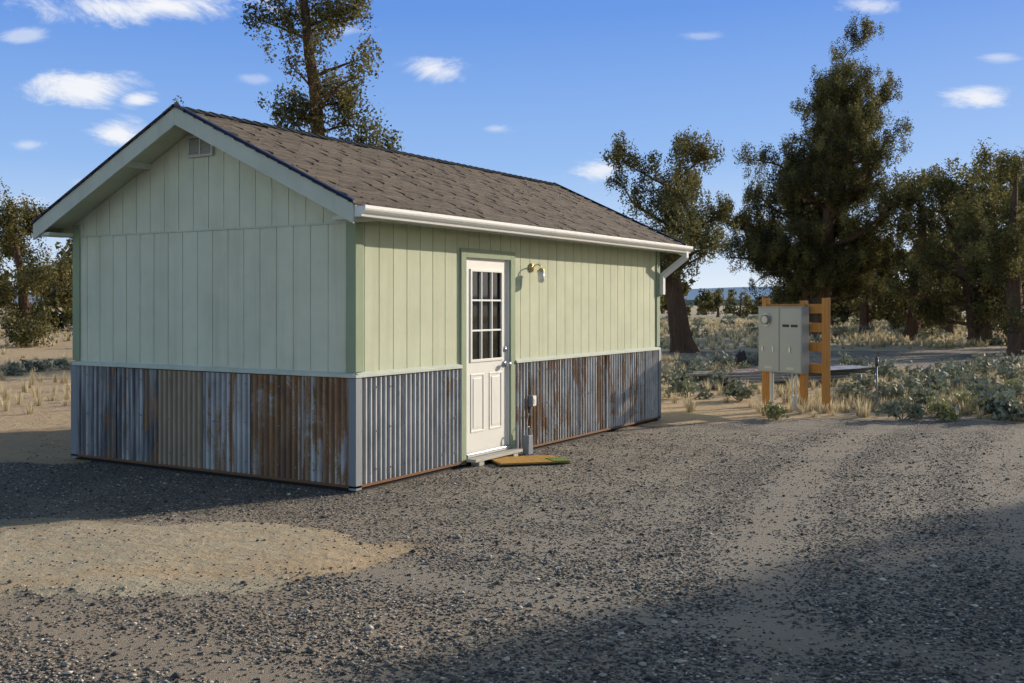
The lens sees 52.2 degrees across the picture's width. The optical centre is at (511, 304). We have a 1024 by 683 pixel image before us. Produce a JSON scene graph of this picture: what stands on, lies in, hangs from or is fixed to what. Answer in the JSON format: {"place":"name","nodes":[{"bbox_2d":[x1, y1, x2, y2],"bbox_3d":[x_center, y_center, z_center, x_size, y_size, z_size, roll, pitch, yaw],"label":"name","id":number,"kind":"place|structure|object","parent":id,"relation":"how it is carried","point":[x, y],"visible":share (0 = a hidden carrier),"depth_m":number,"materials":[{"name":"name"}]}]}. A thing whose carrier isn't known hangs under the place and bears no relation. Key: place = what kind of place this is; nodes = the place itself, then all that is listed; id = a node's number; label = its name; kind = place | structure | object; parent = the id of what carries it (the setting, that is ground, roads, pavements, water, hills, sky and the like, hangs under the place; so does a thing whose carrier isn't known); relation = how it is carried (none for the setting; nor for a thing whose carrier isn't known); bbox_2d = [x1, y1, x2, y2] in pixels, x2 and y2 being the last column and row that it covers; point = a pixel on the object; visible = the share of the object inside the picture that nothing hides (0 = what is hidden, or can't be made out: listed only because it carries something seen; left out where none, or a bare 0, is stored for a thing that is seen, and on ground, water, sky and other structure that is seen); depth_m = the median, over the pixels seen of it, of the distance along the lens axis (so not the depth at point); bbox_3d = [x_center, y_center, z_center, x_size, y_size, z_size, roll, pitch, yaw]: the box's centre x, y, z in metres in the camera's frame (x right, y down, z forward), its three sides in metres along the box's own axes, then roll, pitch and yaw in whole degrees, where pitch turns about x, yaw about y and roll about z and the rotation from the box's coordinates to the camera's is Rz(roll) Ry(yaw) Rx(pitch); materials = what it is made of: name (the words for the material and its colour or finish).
{"place":"outdoors","nodes":[
{"label":"outdoors","id":0,"kind":"place"},
{"bbox_2d":[75,133,345,235],"bbox_3d":[-2.941,-1.193,9.902,3.750,0.961,0.006,0,0,31],"label":"gable siding","id":1,"kind":"object","parent":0,"point":[174,188],"visible":0.84,"depth_m":9.93,"materials":[{"name":"green wood"}]},
{"bbox_2d":[75,224,354,372],"bbox_3d":[-2.941,-0.050,9.902,3.750,1.300,0.006,0,0,31],"label":"wall siding","id":2,"kind":"object","parent":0,"point":[268,298],"visible":1,"depth_m":9.78,"materials":[{"name":"green wood"}]},
{"bbox_2d":[33,107,684,255],"bbox_3d":[-1.232,-1.244,12.727,4.230,1.158,7.250,0,0,31],"label":"shed roof frame","id":3,"kind":"object","parent":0,"point":[148,147],"visible":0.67,"depth_m":9.96,"materials":[{"name":"wood"}]},
{"bbox_2d":[31,104,686,245],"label":"roof edge trim","id":4,"kind":"structure","parent":3,"relation":"attached to","point":[287,165],"depth_m":9.51,"materials":[{"name":"wood"}]},
{"bbox_2d":[72,221,660,464],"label":"wall trim","id":5,"kind":"structure","parent":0,"point":[354,296],"depth_m":10.29,"materials":[{"name":"wood"}]},
{"bbox_2d":[12,299,771,305],"bbox_3d":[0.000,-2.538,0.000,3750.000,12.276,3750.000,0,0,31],"label":"trees","id":6,"kind":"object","parent":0,"point":[693,303],"depth_m":1469.57,"materials":[{"name":"grey"}]},
{"bbox_2d":[12,287,783,302],"bbox_3d":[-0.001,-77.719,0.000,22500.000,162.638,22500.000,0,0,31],"label":"ridge terrain","id":7,"kind":"structure","parent":0,"point":[692,294],"depth_m":8798.41,"materials":[{"name":"blue"}]},
{"bbox_2d":[461,230,511,251],"bbox_3d":[-0.251,-0.676,10.731,0.006,0.312,0.970,0,0,31],"label":"wall siding","id":8,"kind":"object","parent":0,"point":[483,240],"visible":0.6,"depth_m":10.69,"materials":[{"name":"green wood"}]},
{"bbox_2d":[0,316,1007,357],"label":"dry grass","id":9,"kind":"structure","parent":0,"point":[888,339],"depth_m":45.13,"materials":[{"name":"plant"}]},
{"bbox_2d":[355,221,657,372],"bbox_3d":[0.344,-0.116,11.715,0.006,1.432,6.510,0,0,31],"label":"wall siding","id":10,"kind":"object","parent":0,"point":[584,298],"visible":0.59,"depth_m":11.30,"materials":[{"name":"green wood"}]},
{"bbox_2d":[0,306,1023,682],"bbox_3d":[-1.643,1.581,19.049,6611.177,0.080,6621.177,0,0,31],"label":"ground","id":11,"kind":"structure","parent":0,"point":[712,418],"depth_m":6.73,"materials":[{"name":"grey gravel"}]},
{"bbox_2d":[0,265,10,286],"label":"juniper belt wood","id":12,"kind":"object","parent":11,"relation":"on","point":[1,276],"visible":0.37,"depth_m":91.80,"materials":[{"name":"green plant"}]},
{"bbox_2d":[0,177,71,347],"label":"juniper wood","id":13,"kind":"object","parent":11,"relation":"on","point":[25,317],"visible":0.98,"depth_m":39.11,"materials":[{"name":"green plant"}]},
{"bbox_2d":[30,238,72,330],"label":"juniper wood","id":14,"kind":"object","parent":11,"relation":"on","point":[66,300],"visible":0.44,"depth_m":61.03,"materials":[{"name":"green plant"}]},
{"bbox_2d":[173,95,183,106],"bbox_3d":[-7.385,-1.518,24.332,2.188,6.837,2.597,0,0,-38],"label":"juniper wood","id":15,"kind":"object","parent":11,"relation":"on","point":[176,102],"depth_m":24.61,"materials":[{"name":"green plant"}]},
{"bbox_2d":[240,0,404,151],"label":"juniper wood","id":16,"kind":"object","parent":11,"relation":"on","point":[314,105],"visible":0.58,"depth_m":27.09,"materials":[{"name":"green plant"}]},
{"bbox_2d":[116,259,644,479],"bbox_3d":[-1.258,-0.059,12.684,3.600,3.318,6.360,0,0,31],"label":"metal flashing","id":17,"kind":"object","parent":11,"relation":"on","point":[378,376],"depth_m":10.63,"materials":[{"name":"metal"}]},
{"bbox_2d":[30,107,173,224],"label":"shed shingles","id":18,"kind":"object","parent":17,"relation":"attached to","point":[104,163],"visible":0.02,"depth_m":10.12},
{"bbox_2d":[187,136,214,157],"bbox_3d":[-2.946,-1.500,9.884,0.340,0.200,0.030,0,0,31],"label":"gable vent","id":19,"kind":"object","parent":17,"relation":"attached to","point":[197,147],"visible":0.79,"depth_m":9.89,"materials":[{"name":"grey"}]},
{"bbox_2d":[74,365,353,484],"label":"corrugated metal wainscot","id":20,"kind":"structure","parent":17,"relation":"attached to","point":[205,402],"depth_m":9.76,"materials":[{"name":"grey metal"}]},
{"bbox_2d":[86,374,349,472],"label":"siding screws","id":21,"kind":"object","parent":20,"relation":"attached to","point":[213,421],"visible":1,"depth_m":9.78,"materials":[{"name":"grey metal"}]},
{"bbox_2d":[71,350,660,491],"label":"shed wainscot trim","id":22,"kind":"structure","parent":17,"relation":"attached to","point":[355,437],"depth_m":9.64,"materials":[{"name":"grey metal"}]},
{"bbox_2d":[175,107,686,245],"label":"shed shingles","id":23,"kind":"object","parent":17,"relation":"on","point":[323,171],"visible":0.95,"depth_m":11.05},
{"bbox_2d":[162,104,558,185],"bbox_3d":[-1.224,-1.806,12.740,0.287,0.080,7.320,0,0,31],"label":"roof ridge cap","id":24,"kind":"object","parent":23,"relation":"on","point":[327,137],"visible":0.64,"depth_m":11.55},
{"bbox_2d":[467,259,510,457],"bbox_3d":[-0.262,0.533,10.738,0.090,1.983,0.826,0,0,31],"label":"shed door","id":25,"kind":"structure","parent":17,"relation":"in","point":[486,356],"depth_m":10.76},
{"bbox_2d":[503,346,510,366],"bbox_3d":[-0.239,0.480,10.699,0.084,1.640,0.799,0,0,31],"label":"door hardware","id":26,"kind":"object","parent":25,"relation":"attached to","point":[508,363],"visible":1,"depth_m":11.01,"materials":[{"name":"silver metal"}]},
{"bbox_2d":[362,350,657,483],"bbox_3d":[0.359,1.096,11.706,0.022,0.935,6.502,0,0,31],"label":"corrugated metal wainscot","id":27,"kind":"object","parent":17,"relation":"attached to","point":[399,443],"visible":0.97,"depth_m":11.20,"materials":[{"name":"grey metal"}]},
{"bbox_2d":[361,358,656,473],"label":"siding screws","id":28,"kind":"object","parent":27,"relation":"attached to","point":[520,405],"visible":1,"depth_m":11.23,"materials":[{"name":"grey metal"}]},
{"bbox_2d":[526,395,535,425],"bbox_3d":[0.187,1.147,11.335,0.071,0.313,0.249,0,0,27],"label":"outdoor electrical outlet","id":29,"kind":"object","parent":27,"relation":"attached to","point":[531,400],"depth_m":11.38,"materials":[{"name":"grey plastic"}]},
{"bbox_2d":[354,205,692,294],"bbox_3d":[0.533,-0.477,11.663,0.340,0.675,7.222,0,0,31],"label":"rain gutter","id":30,"kind":"object","parent":17,"relation":"attached to","point":[384,213],"visible":1,"depth_m":10.59,"materials":[{"name":"white metal"}]},
{"bbox_2d":[529,263,544,282],"bbox_3d":[0.282,-0.346,11.437,0.175,0.218,0.100,0,0,31],"label":"outdoor wall light","id":31,"kind":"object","parent":17,"relation":"attached to","point":[541,273],"depth_m":11.39,"materials":[{"name":"gold metal"}]},
{"bbox_2d":[466,448,522,465],"bbox_3d":[-0.170,1.562,10.682,0.115,0.075,0.910,0,0,31],"label":"door step","id":32,"kind":"object","parent":11,"relation":"on","point":[478,460],"visible":0.87,"depth_m":10.56,"materials":[{"name":"white wood"}]},
{"bbox_2d":[0,313,1023,421],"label":"sagebrush twigs","id":33,"kind":"object","parent":11,"relation":"on","point":[998,405],"visible":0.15,"depth_m":18.56,"materials":[{"name":"green plant"}]},
{"bbox_2d":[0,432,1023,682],"bbox_3d":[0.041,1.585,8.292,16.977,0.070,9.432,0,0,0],"label":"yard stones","id":34,"kind":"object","parent":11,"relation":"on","point":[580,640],"visible":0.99,"depth_m":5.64,"materials":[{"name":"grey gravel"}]},
{"bbox_2d":[523,426,532,454],"bbox_3d":[0.172,1.452,11.194,0.070,0.297,0.100,0,0,31],"label":"grey stand","id":35,"kind":"object","parent":11,"relation":"on","point":[527,444],"visible":1,"depth_m":11.16,"materials":[{"name":"grey plastic"}]},
{"bbox_2d":[487,455,569,465],"bbox_3d":[0.153,1.579,10.621,0.750,0.030,0.480,1,0,-21],"label":"door mat","id":36,"kind":"object","parent":11,"relation":"on","point":[524,460],"depth_m":10.52,"materials":[{"name":"brown rubber"}]},
{"bbox_2d":[660,295,665,308],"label":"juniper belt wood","id":37,"kind":"object","parent":11,"relation":"on","point":[662,297],"visible":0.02,"depth_m":108.95,"materials":[{"name":"green plant"}]},
{"bbox_2d":[660,297,666,313],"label":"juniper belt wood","id":38,"kind":"object","parent":11,"relation":"on","point":[662,307],"visible":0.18,"depth_m":182.36,"materials":[{"name":"green plant"}]},
{"bbox_2d":[599,125,739,352],"bbox_3d":[5.079,-2.033,34.355,4.539,8.154,6.073,0,0,10],"label":"leaning juniper wood","id":39,"kind":"object","parent":11,"relation":"on","point":[672,207],"visible":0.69,"depth_m":34.58,"materials":[{"name":"green plant"}]},
{"bbox_2d":[680,273,695,315],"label":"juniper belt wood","id":40,"kind":"object","parent":11,"relation":"on","point":[685,286],"visible":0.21,"depth_m":115.78,"materials":[{"name":"green plant"}]},
{"bbox_2d":[693,288,714,314],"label":"juniper wood","id":41,"kind":"object","parent":11,"relation":"on","point":[703,297],"visible":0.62,"depth_m":155.41,"materials":[{"name":"green plant"}]},
{"bbox_2d":[700,287,727,316],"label":"juniper wood","id":42,"kind":"object","parent":11,"relation":"on","point":[717,299],"visible":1,"depth_m":129.67,"materials":[{"name":"green plant"}]},
{"bbox_2d":[722,288,737,313],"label":"juniper wood","id":43,"kind":"object","parent":11,"relation":"on","point":[731,294],"visible":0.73,"depth_m":182.77,"materials":[{"name":"green plant"}]},
{"bbox_2d":[733,349,747,368],"bbox_3d":[5.581,1.351,25.362,0.614,0.558,0.590,0,0,31],"label":"old stump","id":44,"kind":"object","parent":11,"relation":"on","point":[741,356],"visible":0.48,"depth_m":25.22,"materials":[{"name":"grey"}]},
{"bbox_2d":[731,287,750,317],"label":"juniper wood","id":45,"kind":"object","parent":11,"relation":"on","point":[741,312],"visible":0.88,"depth_m":119.82,"materials":[{"name":"green plant"}]},
{"bbox_2d":[743,295,752,312],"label":"juniper wood","id":46,"kind":"object","parent":11,"relation":"on","point":[749,302],"visible":0.53,"depth_m":193.82,"materials":[{"name":"green plant"}]},
{"bbox_2d":[749,292,770,314],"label":"juniper wood","id":47,"kind":"object","parent":11,"relation":"on","point":[754,309],"visible":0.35,"depth_m":165.88,"materials":[{"name":"green plant"}]},
{"bbox_2d":[754,286,782,310],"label":"juniper wood","id":48,"kind":"object","parent":11,"relation":"on","point":[761,304],"visible":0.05,"depth_m":109.98,"materials":[{"name":"green plant"}]},
{"bbox_2d":[685,369,881,387],"bbox_3d":[5.316,1.454,20.430,4.621,0.333,1.000,0,0,-23],"label":"lumber stack","id":49,"kind":"object","parent":11,"relation":"on","point":[778,377],"visible":0.49,"depth_m":20.00,"materials":[{"name":"wood"}]},
{"bbox_2d":[692,365,878,374],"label":"roofing sheets","id":50,"kind":"object","parent":49,"relation":"on","point":[847,367],"visible":0.48,"depth_m":20.45,"materials":[{"name":"grey metal"}]},
{"bbox_2d":[762,298,829,411],"bbox_3d":[4.310,0.900,15.897,1.240,2.000,0.090,0,0,55],"label":"wooden post frame","id":51,"kind":"object","parent":11,"relation":"on","point":[823,346],"visible":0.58,"depth_m":15.51,"materials":[{"name":"brown wood"}]},
{"bbox_2d":[757,306,808,409],"bbox_3d":[4.109,0.914,15.907,0.852,1.772,0.226,0,0,55],"label":"electrical cabinet","id":52,"kind":"object","parent":51,"relation":"attached to","point":[783,339],"visible":0.87,"depth_m":15.81,"materials":[{"name":"grey metal"}]},
{"bbox_2d":[707,8,924,339],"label":"big juniper wood","id":53,"kind":"object","parent":11,"relation":"on","point":[820,227],"visible":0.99,"depth_m":44.73,"materials":[{"name":"green plant"}]},
{"bbox_2d":[830,250,857,329],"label":"juniper wood","id":54,"kind":"object","parent":11,"relation":"on","point":[833,322],"visible":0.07,"depth_m":65.68,"materials":[{"name":"green plant"}]},
{"bbox_2d":[830,224,903,332],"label":"juniper wood","id":55,"kind":"object","parent":11,"relation":"on","point":[841,312],"visible":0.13,"depth_m":57.75,"materials":[{"name":"green plant"}]},
{"bbox_2d":[849,290,886,324],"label":"juniper wood","id":56,"kind":"object","parent":11,"relation":"on","point":[857,316],"visible":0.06,"depth_m":69.97,"materials":[{"name":"green plant"}]},
{"bbox_2d":[875,353,878,409],"bbox_3d":[5.336,1.197,15.277,0.052,1.006,0.190,0,0,16],"label":"yard hydrant","id":57,"kind":"object","parent":11,"relation":"on","point":[876,364],"visible":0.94,"depth_m":15.28,"materials":[{"name":"grey metal"}]},
{"bbox_2d":[874,238,905,322],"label":"juniper belt wood","id":58,"kind":"object","parent":11,"relation":"on","point":[901,268],"depth_m":86.78,"materials":[{"name":"green plant"}]},
{"bbox_2d":[762,376,1023,421],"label":"rabbitbrush twigs","id":59,"kind":"object","parent":11,"relation":"on","point":[776,411],"visible":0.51,"depth_m":14.46,"materials":[{"name":"green plant"}]},
{"bbox_2d":[840,167,968,340],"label":"juniper wood","id":60,"kind":"object","parent":11,"relation":"on","point":[912,327],"visible":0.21,"depth_m":45.42,"materials":[{"name":"green plant"}]},
{"bbox_2d":[892,254,942,329],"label":"juniper wood","id":61,"kind":"object","parent":11,"relation":"on","point":[910,257],"visible":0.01,"depth_m":57.01,"materials":[{"name":"green plant"}]},
{"bbox_2d":[900,221,965,328],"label":"juniper wood","id":62,"kind":"object","parent":11,"relation":"on","point":[907,254],"visible":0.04,"depth_m":64.83,"materials":[{"name":"green plant"}]},
{"bbox_2d":[886,163,1002,334],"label":"juniper wood","id":63,"kind":"object","parent":11,"relation":"on","point":[949,328],"visible":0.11,"depth_m":55.09,"materials":[{"name":"green plant"}]},
{"bbox_2d":[874,154,1023,344],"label":"juniper wood","id":64,"kind":"object","parent":11,"relation":"on","point":[976,293],"visible":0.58,"depth_m":41.16,"materials":[{"name":"green plant"}]},
{"bbox_2d":[943,137,1023,355],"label":"juniper wood","id":65,"kind":"object","parent":11,"relation":"on","point":[1006,244],"visible":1,"depth_m":33.01,"materials":[{"name":"green plant"}]},
{"bbox_2d":[957,148,1023,325],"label":"juniper wood","id":66,"kind":"object","parent":11,"relation":"on","point":[1021,182],"visible":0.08,"depth_m":44.47,"materials":[{"name":"green plant"}]},
{"bbox_2d":[0,352,1023,421],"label":"dry grass","id":67,"kind":"structure","parent":0,"point":[858,403],"depth_m":16.83,"materials":[{"name":"beige plant"}]},
{"bbox_2d":[0,0,1023,291],"label":"sky","id":68,"kind":"structure","parent":0,"point":[535,89],"materials":[{"name":"blue"}]}
]}

